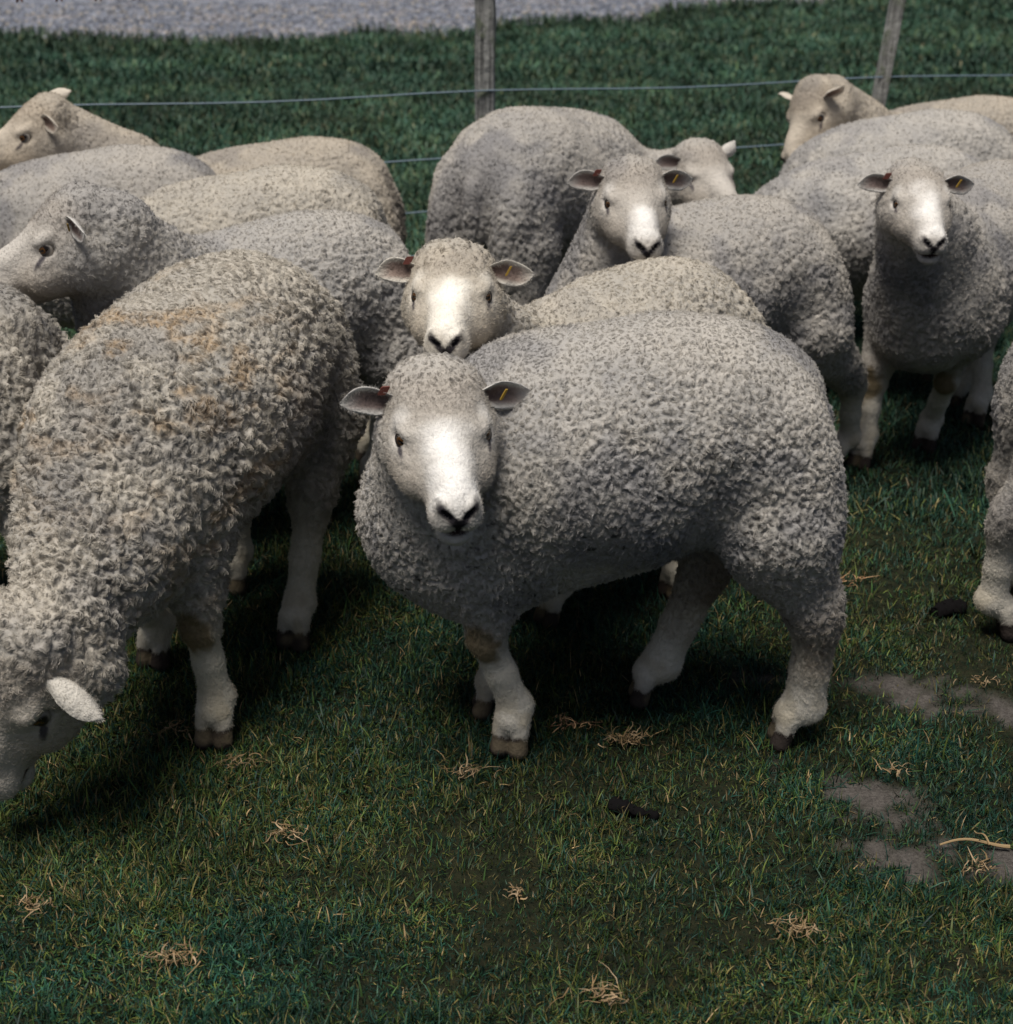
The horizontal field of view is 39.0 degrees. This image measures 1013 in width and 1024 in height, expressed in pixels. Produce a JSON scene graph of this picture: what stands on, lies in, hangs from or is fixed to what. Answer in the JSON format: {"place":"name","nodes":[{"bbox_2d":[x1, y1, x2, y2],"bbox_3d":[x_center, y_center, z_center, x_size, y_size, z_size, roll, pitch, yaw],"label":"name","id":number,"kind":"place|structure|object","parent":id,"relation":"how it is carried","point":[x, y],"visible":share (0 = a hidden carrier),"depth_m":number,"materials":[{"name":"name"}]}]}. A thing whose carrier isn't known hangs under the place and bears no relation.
{"place":"outdoors","nodes":[
{"label":"outdoors","id":0,"kind":"place"},
{"bbox_2d":[0,0,823,44],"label":"road","id":1,"kind":"structure","parent":0,"point":[195,16],"depth_m":15.70,"materials":[{"name":"grey gravel"}]},
{"bbox_2d":[0,0,1012,1023],"bbox_3d":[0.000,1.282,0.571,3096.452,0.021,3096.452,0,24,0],"label":"ground","id":2,"kind":"structure","parent":0,"point":[900,685],"depth_m":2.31,"materials":[{"name":"green plant"}]},
{"bbox_2d":[0,885,58,920],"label":"dry grass tuft","id":3,"kind":"object","parent":2,"relation":"on","point":[26,900],"visible":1,"depth_m":2.11,"materials":[{"name":"beige plant"}]},
{"bbox_2d":[0,281,68,548],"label":"sheep","id":4,"kind":"object","parent":2,"relation":"on","point":[33,338],"visible":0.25,"depth_m":2.58},
{"bbox_2d":[0,142,215,248],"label":"sheep","id":5,"kind":"object","parent":2,"relation":"on","point":[28,188],"visible":0.16,"depth_m":3.72},
{"bbox_2d":[139,936,205,976],"bbox_3d":[-0.464,0.619,1.997,0.095,0.036,0.081,-16,29,-32],"label":"dry grass tuft","id":6,"kind":"object","parent":2,"relation":"on","point":[176,955],"visible":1,"depth_m":2.00,"materials":[{"name":"beige plant"}]},
{"bbox_2d":[155,719,193,743],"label":"dry grass tuft","id":7,"kind":"object","parent":2,"relation":"on","point":[175,730],"visible":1,"depth_m":2.54,"materials":[{"name":"brown plant"}]},
{"bbox_2d":[0,247,370,800],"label":"sheep","id":8,"kind":"object","parent":2,"relation":"on","point":[180,425],"visible":1,"depth_m":2.30},
{"bbox_2d":[0,87,406,243],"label":"sheep","id":9,"kind":"object","parent":2,"relation":"on","point":[46,123],"visible":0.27,"depth_m":3.96},
{"bbox_2d":[0,179,424,485],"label":"sheep","id":10,"kind":"object","parent":2,"relation":"on","point":[89,249],"visible":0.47,"depth_m":2.88},
{"bbox_2d":[37,163,393,463],"bbox_3d":[-0.851,-0.499,3.652,1.158,0.749,0.424,-2,24,-5],"label":"sheep","id":11,"kind":"object","parent":2,"relation":"on","point":[201,204],"visible":0.26,"depth_m":3.46},
{"bbox_2d":[209,752,266,770],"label":"dry grass tuft","id":12,"kind":"object","parent":2,"relation":"on","point":[237,756],"visible":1,"depth_m":2.44,"materials":[{"name":"beige plant"}]},
{"bbox_2d":[264,819,307,844],"bbox_3d":[-0.348,0.504,2.264,0.073,0.027,0.059,0,24,0],"label":"dry grass tuft","id":13,"kind":"object","parent":2,"relation":"on","point":[282,830],"visible":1,"depth_m":2.26,"materials":[{"name":"beige plant"}]},
{"bbox_2d":[437,752,505,778],"bbox_3d":[-0.064,0.434,2.424,0.111,0.026,0.076,12,26,24],"label":"dry grass tuft","id":14,"kind":"object","parent":2,"relation":"on","point":[461,773],"visible":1,"depth_m":2.42,"materials":[{"name":"beige plant"}]},
{"bbox_2d":[0,0,1012,255],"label":"wire fence","id":15,"kind":"object","parent":2,"relation":"on","point":[484,74],"visible":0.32,"depth_m":4.72,"materials":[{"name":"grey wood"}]},
{"bbox_2d":[503,879,526,902],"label":"dry grass tuft","id":16,"kind":"object","parent":2,"relation":"on","point":[513,889],"visible":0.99,"depth_m":2.13,"materials":[{"name":"beige plant"}]},
{"bbox_2d":[375,236,770,629],"bbox_3d":[0.137,-0.172,2.812,0.914,0.831,0.429,-16,29,-32],"label":"sheep","id":17,"kind":"object","parent":2,"relation":"on","point":[457,301],"visible":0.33,"depth_m":2.54},
{"bbox_2d":[546,713,606,732],"bbox_3d":[0.121,0.378,2.550,0.110,0.025,0.061,0,24,0],"label":"dry grass tuft","id":18,"kind":"object","parent":2,"relation":"on","point":[573,722],"visible":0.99,"depth_m":2.55,"materials":[{"name":"brown plant"}]},
{"bbox_2d":[425,105,736,305],"bbox_3d":[0.181,-0.778,4.191,0.658,0.823,0.925,43,48,57],"label":"sheep","id":19,"kind":"object","parent":2,"relation":"on","point":[501,189],"visible":0.51,"depth_m":3.84},
{"bbox_2d":[549,961,629,1005],"bbox_3d":[0.110,0.647,1.942,0.112,0.027,0.085,0,24,0],"label":"dry grass tuft","id":20,"kind":"object","parent":2,"relation":"on","point":[602,988],"visible":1,"depth_m":1.94,"materials":[{"name":"beige plant"}]},
{"bbox_2d":[340,309,848,760],"bbox_3d":[0.155,0.068,2.361,0.823,0.764,0.593,0,24,0],"label":"sheep","id":21,"kind":"object","parent":2,"relation":"on","point":[507,481],"visible":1,"depth_m":2.22},
{"bbox_2d":[598,723,649,747],"bbox_3d":[0.210,0.391,2.517,0.103,0.029,0.083,0,24,0],"label":"dry grass tuft","id":22,"kind":"object","parent":2,"relation":"on","point":[623,737],"visible":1,"depth_m":2.51,"materials":[{"name":"beige plant"}]},
{"bbox_2d":[605,796,658,820],"bbox_3d":[0.206,0.486,2.335,0.089,0.029,0.035,10,26,22],"label":"dung","id":23,"kind":"object","parent":2,"relation":"on","point":[614,803],"visible":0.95,"depth_m":2.33,"materials":[{"name":"black"}]},
{"bbox_2d":[543,153,868,463],"bbox_3d":[0.485,-0.452,3.412,0.884,0.855,0.489,-14,27,-28],"label":"sheep","id":24,"kind":"object","parent":2,"relation":"on","point":[779,261],"visible":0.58,"depth_m":3.21},
{"bbox_2d":[756,903,827,948],"bbox_3d":[0.412,0.599,2.050,0.089,0.028,0.078,19,30,36],"label":"dry grass tuft","id":25,"kind":"object","parent":2,"relation":"on","point":[800,927],"visible":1,"depth_m":2.06,"materials":[{"name":"beige plant"}]},
{"bbox_2d":[840,571,878,586],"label":"dry grass tuft","id":26,"kind":"object","parent":2,"relation":"on","point":[856,578],"visible":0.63,"depth_m":3.08,"materials":[{"name":"beige plant"}]},
{"bbox_2d":[753,143,981,409],"bbox_3d":[0.924,-0.671,4.063,0.949,0.726,0.414,-1,24,-3],"label":"sheep","id":27,"kind":"object","parent":2,"relation":"on","point":[833,197],"visible":0.16,"depth_m":3.85},
{"bbox_2d":[872,757,912,780],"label":"dry grass tuft","id":28,"kind":"object","parent":2,"relation":"on","point":[896,770],"visible":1,"depth_m":2.42,"materials":[{"name":"beige plant"}]},
{"bbox_2d":[778,107,1012,174],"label":"sheep","id":29,"kind":"object","parent":2,"relation":"on","point":[980,137],"visible":0.24,"depth_m":4.31},
{"bbox_2d":[778,73,1012,163],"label":"sheep","id":30,"kind":"object","parent":2,"relation":"on","point":[820,103],"visible":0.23,"depth_m":4.55},
{"bbox_2d":[846,156,1012,470],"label":"sheep","id":31,"kind":"object","parent":2,"relation":"on","point":[937,298],"visible":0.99,"depth_m":3.41},
{"bbox_2d":[930,598,966,618],"bbox_3d":[0.916,0.199,2.962,0.079,0.041,0.046,0,24,0],"label":"dung","id":32,"kind":"object","parent":2,"relation":"on","point":[947,607],"visible":1,"depth_m":2.95,"materials":[{"name":"black"}]},
{"bbox_2d":[939,831,1009,848],"bbox_3d":[0.735,0.513,2.261,0.112,0.016,0.045,0,24,0],"label":"twig","id":33,"kind":"object","parent":2,"relation":"on","point":[987,842],"visible":1,"depth_m":2.25,"materials":[{"name":"brown wood"}]},
{"bbox_2d":[962,846,994,874],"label":"dry grass tuft","id":34,"kind":"object","parent":2,"relation":"on","point":[984,865],"visible":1,"depth_m":2.19,"materials":[{"name":"beige plant"}]},
{"bbox_2d":[953,672,1003,685],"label":"dry grass tuft","id":35,"kind":"object","parent":2,"relation":"on","point":[984,681],"visible":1,"depth_m":2.69,"materials":[{"name":"beige plant"}]},
{"bbox_2d":[973,343,1012,642],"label":"sheep","id":36,"kind":"object","parent":2,"relation":"on","point":[992,596],"visible":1,"depth_m":2.81}
]}

